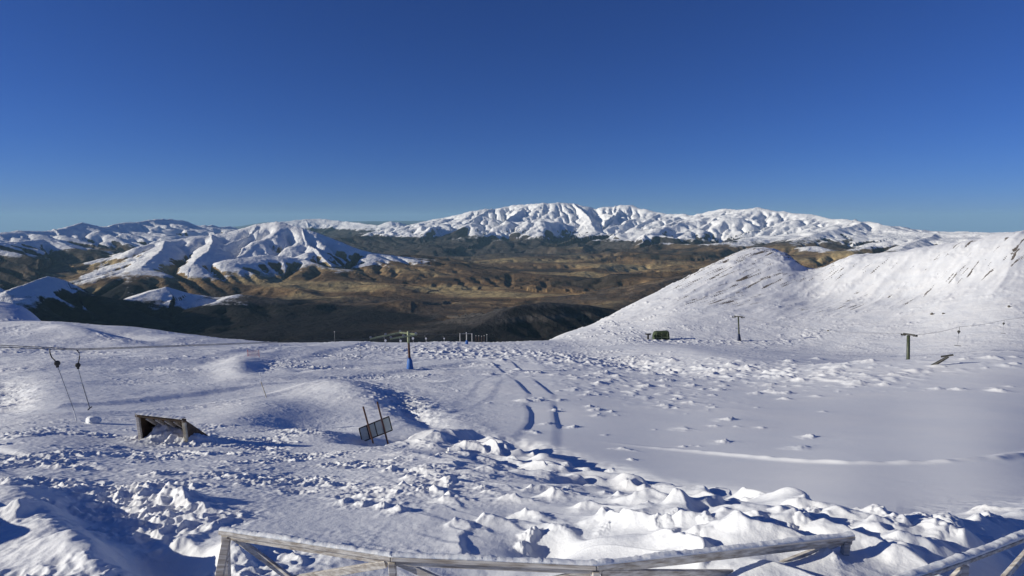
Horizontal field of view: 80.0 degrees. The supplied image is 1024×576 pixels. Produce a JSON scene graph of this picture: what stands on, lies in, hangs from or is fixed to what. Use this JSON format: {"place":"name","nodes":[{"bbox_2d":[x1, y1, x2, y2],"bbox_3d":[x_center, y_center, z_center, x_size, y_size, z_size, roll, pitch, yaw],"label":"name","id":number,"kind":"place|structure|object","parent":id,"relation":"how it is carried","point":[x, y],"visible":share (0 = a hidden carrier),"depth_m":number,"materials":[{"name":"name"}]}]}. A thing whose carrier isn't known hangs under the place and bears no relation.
{"place":"outdoors","nodes":[
{"label":"outdoors","id":0,"kind":"place"},
{"bbox_2d":[0,202,1007,342],"bbox_3d":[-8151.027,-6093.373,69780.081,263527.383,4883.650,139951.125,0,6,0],"label":"hills","id":1,"kind":"structure","parent":0,"point":[535,272],"depth_m":10345.20,"materials":[{"name":"white snow"}]},
{"bbox_2d":[0,230,1023,575],"bbox_3d":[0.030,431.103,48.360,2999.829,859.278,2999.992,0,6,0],"label":"ground","id":2,"kind":"structure","parent":0,"point":[616,434],"depth_m":34.99,"materials":[{"name":"white snow"}]},
{"bbox_2d":[85,416,101,423],"bbox_3d":[-23.089,7.287,33.692,0.736,0.485,0.724,-6,8,-41],"label":"boulder","id":3,"kind":"object","parent":2,"relation":"on","point":[93,419],"visible":0.94,"depth_m":33.47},
{"bbox_2d":[135,412,207,441],"bbox_3d":[-15.448,6.402,27.957,2.348,2.013,2.237,0,6,0],"label":"timber shelter","id":4,"kind":"object","parent":2,"relation":"on","point":[146,423],"visible":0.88,"depth_m":27.05,"materials":[{"name":"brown wood"}]},
{"bbox_2d":[359,401,392,444],"bbox_3d":[-7.044,7.220,31.555,1.732,2.780,0.150,-1,7,-12],"label":"piste board","id":5,"kind":"object","parent":2,"relation":"on","point":[372,430],"visible":0.84,"depth_m":31.57,"materials":[{"name":"wood"}]},
{"bbox_2d":[369,330,416,369],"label":"lift tower","id":6,"kind":"structure","parent":2,"relation":"on","point":[409,361],"depth_m":104.59,"materials":[{"name":"metal"}]},
{"bbox_2d":[0,338,369,348],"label":"haul cable","id":7,"kind":"object","parent":6,"relation":"attached to","point":[152,346],"visible":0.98,"depth_m":44.03,"materials":[{"name":"metal"}]},
{"bbox_2d":[3,338,388,349],"bbox_3d":[-23.889,5.272,64.821,5.217,15.164,79.160,1,6,9],"label":"haul cable","id":8,"kind":"object","parent":6,"relation":"attached to","point":[166,346],"visible":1,"depth_m":42.63,"materials":[{"name":"metal"}]},
{"bbox_2d":[49,349,76,420],"bbox_3d":[-24.653,5.846,33.776,1.091,5.240,0.637,-3,7,-22],"label":"tow hanger","id":9,"kind":"object","parent":8,"relation":"hanging from","point":[57,363],"visible":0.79,"depth_m":33.35,"materials":[{"name":"metal"}]},
{"bbox_2d":[75,349,91,409],"bbox_3d":[-26.636,5.657,37.857,0.600,3.845,0.637,-2,7,-17],"label":"tow hanger","id":10,"kind":"object","parent":8,"relation":"hanging from","point":[77,365],"visible":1,"depth_m":37.65,"materials":[{"name":"metal"}]},
{"bbox_2d":[215,526,855,575],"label":"timber railing","id":11,"kind":"object","parent":2,"relation":"on","point":[635,565],"visible":0.98,"depth_m":7.56,"materials":[{"name":"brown wood"}]},
{"bbox_2d":[652,330,669,339],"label":"drive hut","id":12,"kind":"object","parent":2,"relation":"on","point":[660,335],"visible":0.98,"depth_m":225.20,"materials":[{"name":"green metal"}]},
{"bbox_2d":[732,316,744,340],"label":"lift tower","id":13,"kind":"structure","parent":2,"relation":"on","point":[739,338],"depth_m":221.41,"materials":[{"name":"grey metal"}]},
{"bbox_2d":[901,333,917,359],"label":"lift tower","id":14,"kind":"structure","parent":2,"relation":"on","point":[908,345],"depth_m":128.82,"materials":[{"name":"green metal"}]},
{"bbox_2d":[931,354,953,364],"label":"leaning post","id":15,"kind":"object","parent":2,"relation":"on","point":[942,359],"visible":0.94,"depth_m":86.76,"materials":[{"name":"wood"}]},
{"bbox_2d":[892,530,1023,575],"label":"timber railing","id":16,"kind":"object","parent":2,"relation":"on","point":[959,561],"visible":1,"depth_m":7.17,"materials":[{"name":"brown wood"}]},
{"bbox_2d":[0,0,1023,232],"label":"sky","id":17,"kind":"structure","parent":0,"point":[220,113],"materials":[{"name":"blue"}]}
]}

